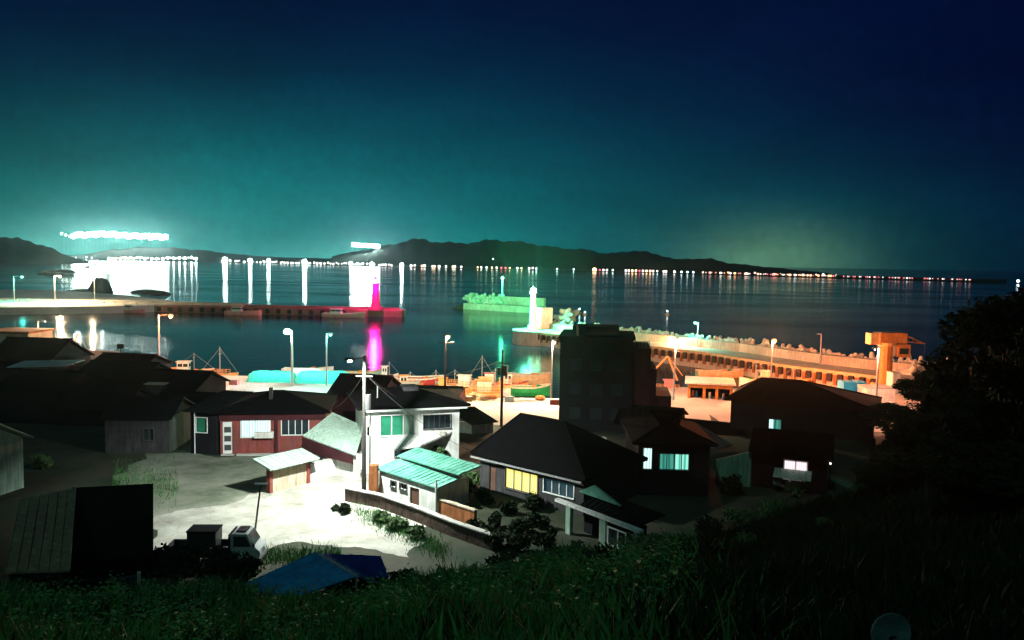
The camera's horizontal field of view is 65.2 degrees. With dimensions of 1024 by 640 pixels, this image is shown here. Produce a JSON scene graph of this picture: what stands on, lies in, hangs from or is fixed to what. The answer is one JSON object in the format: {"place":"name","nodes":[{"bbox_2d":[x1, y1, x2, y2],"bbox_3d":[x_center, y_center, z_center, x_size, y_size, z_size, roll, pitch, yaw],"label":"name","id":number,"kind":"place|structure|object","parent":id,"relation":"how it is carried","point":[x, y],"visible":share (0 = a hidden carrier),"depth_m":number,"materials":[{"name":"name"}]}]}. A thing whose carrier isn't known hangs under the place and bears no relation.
{"place":"outdoors","nodes":[
{"label":"outdoors","id":0,"kind":"place"},
{"bbox_2d":[0,237,88,263],"bbox_3d":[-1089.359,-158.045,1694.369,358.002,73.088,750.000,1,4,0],"label":"headland","id":1,"kind":"structure","parent":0,"point":[16,250],"depth_m":1673.84,"materials":[{"name":"plant"}]},
{"bbox_2d":[114,453,265,517],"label":"yard","id":2,"kind":"structure","parent":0,"point":[205,481],"depth_m":62.99,"materials":[{"name":"concrete"}]},
{"bbox_2d":[70,247,331,263],"bbox_3d":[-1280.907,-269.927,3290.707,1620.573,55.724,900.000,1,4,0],"label":"hills","id":3,"kind":"structure","parent":0,"point":[171,252],"depth_m":3063.66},
{"bbox_2d":[153,469,425,568],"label":"road","id":4,"kind":"structure","parent":0,"point":[306,513],"depth_m":53.35,"materials":[{"name":"concrete"}]},
{"bbox_2d":[168,525,266,560],"bbox_3d":[-16.865,12.900,45.507,5.320,2.019,1.950,1,4,-3],"label":"truck","id":5,"kind":"object","parent":4,"relation":"on","point":[241,538],"visible":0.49,"depth_m":45.16,"materials":[{"name":"white paint"}]},
{"bbox_2d":[186,524,222,547],"bbox_3d":[-17.630,12.477,45.897,1.680,1.120,1.280,1,4,-3],"label":"load box","id":6,"kind":"object","parent":5,"relation":"on","point":[210,535],"visible":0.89,"depth_m":45.33,"materials":[{"name":"black metal"}]},
{"bbox_2d":[344,355,372,489],"bbox_3d":[-11.109,7.838,57.093,1.150,10.620,2.676,3,5,22],"label":"utility pole","id":7,"kind":"object","parent":4,"relation":"on","point":[366,401],"visible":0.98,"depth_m":57.85,"materials":[{"name":"concrete"}]},
{"bbox_2d":[332,238,659,269],"bbox_3d":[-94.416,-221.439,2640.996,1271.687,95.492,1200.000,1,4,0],"label":"hills","id":8,"kind":"structure","parent":0,"point":[484,253],"depth_m":2467.87,"materials":[{"name":"plant"}]},
{"bbox_2d":[0,255,1023,397],"bbox_3d":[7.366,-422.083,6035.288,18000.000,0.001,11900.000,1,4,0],"label":"sea","id":9,"kind":"structure","parent":0,"point":[843,316],"depth_m":351.55,"materials":[{"name":"blue liquid"}]},
{"bbox_2d":[0,289,178,314],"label":"wharf","id":10,"kind":"structure","parent":9,"relation":"in","point":[19,308],"depth_m":294.53,"materials":[{"name":"concrete"}]},
{"bbox_2d":[74,264,109,287],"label":"domed building","id":11,"kind":"structure","parent":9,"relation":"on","point":[87,274],"depth_m":499.97,"materials":[{"name":"white metal"}]},
{"bbox_2d":[88,277,112,292],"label":"sea rock","id":12,"kind":"object","parent":9,"relation":"in","point":[102,285],"visible":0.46,"depth_m":437.02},
{"bbox_2d":[0,298,405,316],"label":"breakwater","id":13,"kind":"object","parent":9,"relation":"in","point":[203,307],"visible":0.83,"depth_m":295.99,"materials":[{"name":"grey concrete"}]},
{"bbox_2d":[368,276,382,310],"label":"red lighthouse","id":14,"kind":"object","parent":13,"relation":"on","point":[375,304],"visible":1,"depth_m":289.95,"materials":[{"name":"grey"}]},
{"bbox_2d":[224,306,261,315],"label":"fishing boat","id":15,"kind":"object","parent":9,"relation":"on","point":[236,310],"visible":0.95,"depth_m":285.48,"materials":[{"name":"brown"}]},
{"bbox_2d":[322,308,364,317],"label":"fishing boat","id":16,"kind":"object","parent":9,"relation":"on","point":[335,313],"visible":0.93,"depth_m":283.31,"materials":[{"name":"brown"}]},
{"bbox_2d":[450,377,500,396],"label":"fishing boat","id":17,"kind":"object","parent":9,"relation":"on","point":[483,386],"visible":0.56,"depth_m":121.50,"materials":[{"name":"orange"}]},
{"bbox_2d":[452,296,545,312],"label":"breakwater","id":18,"kind":"object","parent":9,"relation":"in","point":[516,304],"visible":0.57,"depth_m":336.49,"materials":[{"name":"concrete"}]},
{"bbox_2d":[510,383,549,395],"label":"fishing boat","id":19,"kind":"object","parent":9,"relation":"on","point":[532,390],"visible":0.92,"depth_m":125.14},
{"bbox_2d":[512,358,549,383],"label":"fishing boat","id":20,"kind":"object","parent":9,"relation":"on","point":[538,378],"visible":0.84,"depth_m":137.33,"materials":[{"name":"metal"}]},
{"bbox_2d":[512,307,561,345],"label":"end platform","id":21,"kind":"structure","parent":9,"relation":"in","point":[524,336],"depth_m":203.58,"materials":[{"name":"concrete"}]},
{"bbox_2d":[527,286,538,329],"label":"beacon tower","id":22,"kind":"structure","parent":21,"relation":"on","point":[532,325],"depth_m":204.68,"materials":[{"name":"metal"}]},
{"bbox_2d":[695,368,743,377],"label":"fishing boat","id":23,"kind":"object","parent":9,"relation":"on","point":[731,373],"visible":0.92,"depth_m":149.26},
{"bbox_2d":[538,323,924,388],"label":"breakwater","id":24,"kind":"object","parent":9,"relation":"in","point":[830,370],"visible":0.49,"depth_m":154.45,"materials":[{"name":"concrete"}]},
{"bbox_2d":[0,406,1023,637],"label":"ground","id":25,"kind":"structure","parent":0,"point":[79,456],"depth_m":59.87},
{"bbox_2d":[0,423,33,494],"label":"teal house","id":26,"kind":"structure","parent":25,"relation":"on","point":[11,463],"depth_m":58.55,"materials":[{"name":"green metal"}]},
{"bbox_2d":[30,454,54,468],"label":"bush","id":27,"kind":"object","parent":25,"relation":"on","point":[41,461],"visible":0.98,"depth_m":64.92,"materials":[{"name":"green plant"}]},
{"bbox_2d":[7,360,84,370],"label":"tan shed","id":28,"kind":"structure","parent":25,"relation":"on","point":[53,364],"depth_m":94.61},
{"bbox_2d":[0,336,94,380],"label":"village house","id":29,"kind":"structure","parent":25,"relation":"on","point":[14,350],"depth_m":99.46,"materials":[{"name":"black tile"}]},
{"bbox_2d":[0,368,111,423],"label":"village house","id":30,"kind":"structure","parent":25,"relation":"on","point":[30,396],"depth_m":84.75,"materials":[{"name":"tile"}]},
{"bbox_2d":[4,483,152,583],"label":"black roofed shed","id":31,"kind":"structure","parent":25,"relation":"on","point":[90,532],"depth_m":42.96,"materials":[{"name":"metal"}]},
{"bbox_2d":[32,571,140,592],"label":"garden wall","id":32,"kind":"structure","parent":25,"relation":"on","point":[137,577],"depth_m":41.09,"materials":[{"name":"concrete"}]},
{"bbox_2d":[50,384,154,425],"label":"village house","id":33,"kind":"structure","parent":25,"relation":"on","point":[81,404],"depth_m":83.28,"materials":[{"name":"metal"}]},
{"bbox_2d":[78,359,171,385],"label":"village house","id":34,"kind":"structure","parent":25,"relation":"on","point":[123,373],"depth_m":95.03,"materials":[{"name":"tile"}]},
{"bbox_2d":[94,352,174,367],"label":"village house","id":35,"kind":"structure","parent":25,"relation":"on","point":[132,357],"depth_m":102.11,"materials":[{"name":"black tile"}]},
{"bbox_2d":[99,395,194,452],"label":"dim house","id":36,"kind":"structure","parent":25,"relation":"on","point":[147,423],"depth_m":70.76,"materials":[{"name":"grey wood"}]},
{"bbox_2d":[126,542,169,576],"bbox_3d":[-19.904,13.329,43.937,2.140,1.928,2.335,1,4,0],"label":"bush","id":37,"kind":"object","parent":25,"relation":"on","point":[150,564],"visible":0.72,"depth_m":43.42,"materials":[{"name":"green plant"}]},
{"bbox_2d":[155,544,196,578],"bbox_3d":[-18.202,13.279,43.729,2.051,2.114,2.615,1,4,0],"label":"bush","id":38,"kind":"object","parent":25,"relation":"on","point":[168,556],"visible":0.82,"depth_m":43.08,"materials":[{"name":"green plant"}]},
{"bbox_2d":[134,368,229,392],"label":"village house","id":39,"kind":"structure","parent":25,"relation":"on","point":[196,380],"depth_m":92.51,"materials":[{"name":"tile"}]},
{"bbox_2d":[158,390,216,403],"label":"village house","id":40,"kind":"structure","parent":25,"relation":"on","point":[195,397],"depth_m":85.37,"materials":[{"name":"tile"}]},
{"bbox_2d":[170,540,212,577],"bbox_3d":[-17.438,13.332,43.688,2.569,2.044,2.328,4,5,31],"label":"bush","id":41,"kind":"object","parent":25,"relation":"on","point":[196,564],"visible":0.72,"depth_m":43.57,"materials":[{"name":"green plant"}]},
{"bbox_2d":[182,390,252,454],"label":"annex","id":42,"kind":"object","parent":25,"relation":"on","point":[205,428],"visible":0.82,"depth_m":70.76,"materials":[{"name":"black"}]},
{"bbox_2d":[202,544,239,583],"bbox_3d":[-15.590,13.306,43.357,2.508,2.210,2.440,1,4,0],"label":"bush","id":43,"kind":"object","parent":25,"relation":"on","point":[222,562],"visible":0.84,"depth_m":42.80,"materials":[{"name":"green plant"}]},
{"bbox_2d":[227,551,265,582],"bbox_3d":[-14.333,13.515,43.206,1.975,1.856,1.970,1,4,0],"label":"bush","id":44,"kind":"object","parent":25,"relation":"on","point":[250,566],"visible":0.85,"depth_m":42.89,"materials":[{"name":"green plant"}]},
{"bbox_2d":[212,387,337,456],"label":"brick house","id":45,"kind":"structure","parent":25,"relation":"on","point":[271,421],"depth_m":71.11,"materials":[{"name":"red"}]},
{"bbox_2d":[223,422,231,453],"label":"door","id":46,"kind":"structure","parent":45,"relation":"in","point":[227,426],"depth_m":70.62,"materials":[{"name":"wood"}]},
{"bbox_2d":[240,420,270,437],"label":"window","id":47,"kind":"structure","parent":45,"relation":"in","point":[248,427],"depth_m":70.91,"materials":[{"name":"grey"}]},
{"bbox_2d":[281,420,308,435],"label":"window","id":48,"kind":"structure","parent":45,"relation":"in","point":[300,427],"depth_m":71.42,"materials":[{"name":"grey glass"}]},
{"bbox_2d":[111,454,456,570],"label":"grass tufts","id":49,"kind":"object","parent":25,"relation":"on","point":[304,552],"visible":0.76,"depth_m":49.57,"materials":[{"name":"plant"}]},
{"bbox_2d":[252,448,319,492],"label":"shed","id":50,"kind":"structure","parent":25,"relation":"on","point":[287,469],"depth_m":60.73,"materials":[{"name":"white metal"}]},
{"bbox_2d":[247,551,377,597],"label":"blue tarp shed","id":51,"kind":"structure","parent":25,"relation":"on","point":[313,567],"depth_m":38.91,"materials":[{"name":"metal"}]},
{"bbox_2d":[302,412,361,479],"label":"lean to shed","id":52,"kind":"object","parent":25,"relation":"on","point":[336,437],"visible":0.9,"depth_m":65.56,"materials":[{"name":"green metal"}]},
{"bbox_2d":[310,452,361,480],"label":"yard wall","id":53,"kind":"structure","parent":25,"relation":"on","point":[323,468],"depth_m":63.74,"materials":[{"name":"concrete"}]},
{"bbox_2d":[324,553,387,593],"bbox_3d":[-8.094,13.505,41.304,3.594,2.335,1.730,1,4,0],"label":"navy roofed hut","id":54,"kind":"object","parent":25,"relation":"on","point":[368,566],"visible":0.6,"depth_m":41.16,"materials":[{"name":"metal"}]},
{"bbox_2d":[327,373,400,421],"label":"red roofed house","id":55,"kind":"structure","parent":25,"relation":"on","point":[343,383],"depth_m":94.08,"materials":[{"name":"tile"}]},
{"bbox_2d":[369,464,378,492],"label":"brick pier","id":56,"kind":"structure","parent":25,"relation":"on","point":[373,477],"depth_m":58.21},
{"bbox_2d":[383,515,408,530],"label":"bush","id":57,"kind":"object","parent":25,"relation":"on","point":[394,523],"visible":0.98,"depth_m":51.81,"materials":[{"name":"green plant"}]},
{"bbox_2d":[0,525,796,639],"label":"grass","id":58,"kind":"structure","parent":25,"relation":"on","point":[459,618],"depth_m":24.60,"materials":[{"name":"plant"}]},
{"bbox_2d":[346,384,470,473],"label":"white house","id":59,"kind":"structure","parent":25,"relation":"on","point":[398,430],"depth_m":66.19,"materials":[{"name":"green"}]},
{"bbox_2d":[380,414,403,436],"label":"window","id":60,"kind":"structure","parent":59,"relation":"in","point":[392,425],"depth_m":65.63,"materials":[{"name":"green glass"}]},
{"bbox_2d":[423,414,451,429],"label":"window","id":61,"kind":"structure","parent":59,"relation":"in","point":[441,421],"depth_m":66.78,"materials":[{"name":"grey glass"}]},
{"bbox_2d":[344,487,495,550],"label":"retaining wall","id":62,"kind":"structure","parent":25,"relation":"on","point":[459,530],"depth_m":52.94,"materials":[{"name":"concrete"}]},
{"bbox_2d":[379,447,481,512],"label":"outbuilding","id":63,"kind":"structure","parent":25,"relation":"on","point":[425,478],"depth_m":57.63,"materials":[{"name":"teal metal"}]},
{"bbox_2d":[439,498,477,524],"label":"brick yard wall","id":64,"kind":"structure","parent":25,"relation":"on","point":[457,511],"depth_m":53.95,"materials":[{"name":"brick"}]},
{"bbox_2d":[459,406,497,433],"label":"pale hut","id":65,"kind":"object","parent":25,"relation":"on","point":[473,420],"visible":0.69,"depth_m":82.38,"materials":[{"name":"metal"}]},
{"bbox_2d":[480,524,504,548],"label":"bush","id":66,"kind":"object","parent":25,"relation":"on","point":[498,538],"visible":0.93,"depth_m":48.59,"materials":[{"name":"green plant"}]},
{"bbox_2d":[485,551,518,566],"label":"bush","id":67,"kind":"object","parent":25,"relation":"on","point":[509,554],"visible":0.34,"depth_m":44.19,"materials":[{"name":"green plant"}]},
{"bbox_2d":[496,350,509,426],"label":"dark pole","id":68,"kind":"object","parent":25,"relation":"on","point":[502,371],"visible":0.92,"depth_m":92.57,"materials":[{"name":"black metal"}]},
{"bbox_2d":[505,531,531,551],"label":"bush","id":69,"kind":"object","parent":25,"relation":"on","point":[518,541],"visible":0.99,"depth_m":48.13,"materials":[{"name":"green plant"}]},
{"bbox_2d":[505,517,536,539],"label":"bush","id":70,"kind":"object","parent":25,"relation":"on","point":[519,524],"visible":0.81,"depth_m":50.60,"materials":[{"name":"green plant"}]},
{"bbox_2d":[520,491,545,510],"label":"bush","id":71,"kind":"object","parent":25,"relation":"on","point":[534,501],"visible":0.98,"depth_m":56.42,"materials":[{"name":"green plant"}]},
{"bbox_2d":[527,512,551,529],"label":"bush","id":72,"kind":"object","parent":25,"relation":"on","point":[538,520],"visible":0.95,"depth_m":52.62,"materials":[{"name":"green plant"}]},
{"bbox_2d":[532,527,557,549],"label":"bush","id":73,"kind":"object","parent":25,"relation":"on","point":[546,539],"visible":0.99,"depth_m":48.76,"materials":[{"name":"green plant"}]},
{"bbox_2d":[470,412,647,515],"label":"tiled roof house","id":74,"kind":"structure","parent":25,"relation":"on","point":[547,459],"depth_m":58.95,"materials":[{"name":"grey"}]},
{"bbox_2d":[504,467,537,494],"bbox_3d":[0.688,11.878,58.884,3.233,1.604,0.260,5,6,41],"label":"window","id":75,"kind":"structure","parent":74,"relation":"in","point":[524,481],"depth_m":58.95,"materials":[{"name":"yellow"}]},
{"bbox_2d":[542,477,574,499],"bbox_3d":[3.309,11.888,56.598,2.787,1.081,0.260,5,6,41],"label":"window","id":76,"kind":"structure","parent":74,"relation":"in","point":[551,485],"depth_m":56.62,"materials":[{"name":"blue"}]},
{"bbox_2d":[580,541,620,566],"bbox_3d":[3.779,10.353,33.852,2.002,1.684,2.319,1,4,0],"label":"bush","id":77,"kind":"object","parent":25,"relation":"on","point":[600,551],"visible":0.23,"depth_m":33.81,"materials":[{"name":"green plant"}]},
{"bbox_2d":[555,485,665,550],"bbox_3d":[6.112,12.784,50.300,2.710,4.150,7.569,-2,5,-37],"label":"porch","id":78,"kind":"object","parent":25,"relation":"on","point":[607,516],"visible":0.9,"depth_m":49.68,"materials":[{"name":"metal"}]},
{"bbox_2d":[559,307,670,431],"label":"tower block","id":79,"kind":"structure","parent":25,"relation":"on","point":[607,371],"depth_m":88.27,"materials":[{"name":"black concrete"}]},
{"bbox_2d":[613,404,688,433],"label":"dark house","id":80,"kind":"structure","parent":25,"relation":"on","point":[635,410],"depth_m":86.81,"materials":[{"name":"metal"}]},
{"bbox_2d":[619,410,718,496],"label":"dark house","id":81,"kind":"structure","parent":25,"relation":"on","point":[673,446],"depth_m":60.54,"materials":[{"name":"grey"}]},
{"bbox_2d":[659,453,674,470],"bbox_3d":[11.701,10.702,60.448,1.182,1.324,0.260,1,4,1],"label":"window","id":82,"kind":"structure","parent":81,"relation":"in","point":[666,460],"depth_m":60.54,"materials":[{"name":"teal"}]},
{"bbox_2d":[674,453,689,470],"bbox_3d":[12.813,10.724,60.419,1.162,1.324,0.260,1,4,1],"label":"window","id":83,"kind":"structure","parent":81,"relation":"in","point":[681,459],"depth_m":60.51,"materials":[{"name":"teal"}]},
{"bbox_2d":[693,513,725,535],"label":"bush","id":84,"kind":"object","parent":25,"relation":"on","point":[704,525],"visible":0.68,"depth_m":51.05,"materials":[{"name":"green plant"}]},
{"bbox_2d":[687,418,744,435],"bbox_3d":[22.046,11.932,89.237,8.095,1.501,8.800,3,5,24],"label":"dark gabled house","id":85,"kind":"structure","parent":25,"relation":"on","point":[719,428],"depth_m":87.40,"materials":[{"name":"metal"}]},
{"bbox_2d":[718,473,744,495],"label":"bush","id":86,"kind":"object","parent":25,"relation":"on","point":[729,485],"visible":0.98,"depth_m":60.79,"materials":[{"name":"green plant"}]},
{"bbox_2d":[720,506,760,526],"bbox_3d":[15.205,13.261,53.178,2.520,1.925,2.339,1,4,0],"label":"bush","id":87,"kind":"object","parent":25,"relation":"on","point":[746,516],"visible":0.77,"depth_m":53.18,"materials":[{"name":"green plant"}]},
{"bbox_2d":[715,426,834,494],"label":"pale wall house","id":88,"kind":"structure","parent":25,"relation":"on","point":[782,455],"depth_m":62.90,"materials":[{"name":"grey"}]},
{"bbox_2d":[783,459,807,481],"bbox_3d":[22.025,11.701,62.166,1.800,1.602,0.120,3,5,22],"label":"window","id":89,"kind":"structure","parent":88,"relation":"in","point":[790,464],"depth_m":62.12,"materials":[{"name":"grey"}]},
{"bbox_2d":[757,495,794,517],"bbox_3d":[18.323,13.188,55.187,2.946,1.888,2.336,1,4,0],"label":"bush","id":90,"kind":"object","parent":25,"relation":"on","point":[770,506],"visible":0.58,"depth_m":54.96,"materials":[{"name":"green plant"}]},
{"bbox_2d":[558,411,1023,639],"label":"undergrowth","id":91,"kind":"object","parent":25,"relation":"on","point":[865,563],"visible":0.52,"depth_m":19.45,"materials":[{"name":"green plant"}]},
{"bbox_2d":[783,481,810,497],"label":"bush","id":92,"kind":"object","parent":25,"relation":"on","point":[794,490],"visible":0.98,"depth_m":60.73,"materials":[{"name":"green plant"}]},
{"bbox_2d":[724,377,881,439],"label":"house","id":93,"kind":"structure","parent":25,"relation":"on","point":[785,404],"depth_m":84.82,"materials":[{"name":"grey"}]},
{"bbox_2d":[855,402,917,428],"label":"broadleaf tree","id":94,"kind":"object","parent":25,"relation":"on","point":[876,414],"visible":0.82,"depth_m":76.31,"materials":[{"name":"green plant"}]},
{"bbox_2d":[871,613,910,639],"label":"satellite dish","id":95,"kind":"object","parent":25,"relation":"on","point":[891,626],"visible":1,"depth_m":10.66,"materials":[{"name":"black metal"}]},
{"bbox_2d":[891,378,923,403],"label":"broadleaf tree","id":96,"kind":"object","parent":25,"relation":"on","point":[911,389],"visible":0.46,"depth_m":80.69,"materials":[{"name":"green plant"}]},
{"bbox_2d":[880,414,940,449],"bbox_3d":[30.845,8.935,60.485,5.719,3.537,4.709,-1,5,-25],"label":"broadleaf tree","id":97,"kind":"object","parent":25,"relation":"on","point":[912,431],"visible":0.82,"depth_m":59.77,"materials":[{"name":"green plant"}]},
{"bbox_2d":[917,294,1023,401],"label":"broadleaf tree","id":98,"kind":"object","parent":25,"relation":"on","point":[965,331],"visible":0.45,"depth_m":44.05,"materials":[{"name":"green plant"}]},
{"bbox_2d":[918,353,1022,440],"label":"broadleaf tree","id":99,"kind":"object","parent":25,"relation":"on","point":[947,423],"visible":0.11,"depth_m":46.50,"materials":[{"name":"green plant"}]},
{"bbox_2d":[962,326,1023,442],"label":"broadleaf tree","id":100,"kind":"object","parent":25,"relation":"on","point":[1009,381],"visible":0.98,"depth_m":32.27,"materials":[{"name":"green plant"}]},
{"bbox_2d":[966,282,1023,354],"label":"broadleaf tree","id":101,"kind":"object","parent":25,"relation":"on","point":[1017,324],"visible":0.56,"depth_m":43.17,"materials":[{"name":"green plant"}]},
{"bbox_2d":[0,0,1023,271],"label":"sky","id":102,"kind":"structure","parent":0,"point":[849,134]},
{"bbox_2d":[90,259,1006,282],"bbox_3d":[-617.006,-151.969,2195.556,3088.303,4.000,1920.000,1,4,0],"label":"shore","id":103,"kind":"structure","parent":0,"point":[881,278],"depth_m":1790.20,"materials":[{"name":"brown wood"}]},
{"bbox_2d":[221,375,919,431],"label":"quay","id":104,"kind":"structure","parent":0,"point":[701,408],"depth_m":110.58,"materials":[{"name":"concrete"}]},
{"bbox_2d":[0,327,54,342],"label":"tan quay building","id":105,"kind":"structure","parent":104,"relation":"on","point":[25,332],"depth_m":114.30,"materials":[{"name":"concrete"}]},
{"bbox_2d":[246,370,295,382],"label":"tarped nets","id":106,"kind":"object","parent":104,"relation":"on","point":[274,376],"visible":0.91,"depth_m":123.74},
{"bbox_2d":[294,370,347,383],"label":"tarped nets","id":107,"kind":"object","parent":104,"relation":"on","point":[311,377],"visible":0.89,"depth_m":123.23},
{"bbox_2d":[685,376,735,399],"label":"quay warehouse","id":108,"kind":"structure","parent":104,"relation":"on","point":[716,387],"depth_m":116.67,"materials":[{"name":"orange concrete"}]},
{"bbox_2d":[857,384,895,402],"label":"white hut","id":109,"kind":"object","parent":104,"relation":"on","point":[886,392],"visible":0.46,"depth_m":110.00,"materials":[{"name":"paint"}]},
{"bbox_2d":[865,332,924,384],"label":"harbour crane","id":110,"kind":"object","parent":104,"relation":"on","point":[890,344],"visible":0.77,"depth_m":125.26,"materials":[{"name":"orange metal"}]},
{"bbox_2d":[608,251,672,261],"bbox_3d":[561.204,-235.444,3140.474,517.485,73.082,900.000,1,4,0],"label":"hills","id":111,"kind":"structure","parent":0,"point":[645,255],"depth_m":3074.64,"materials":[{"name":"plant"}]},
{"bbox_2d":[640,258,828,274],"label":"hills","id":112,"kind":"structure","parent":0,"point":[697,265],"depth_m":1974.44,"materials":[{"name":"plant"}]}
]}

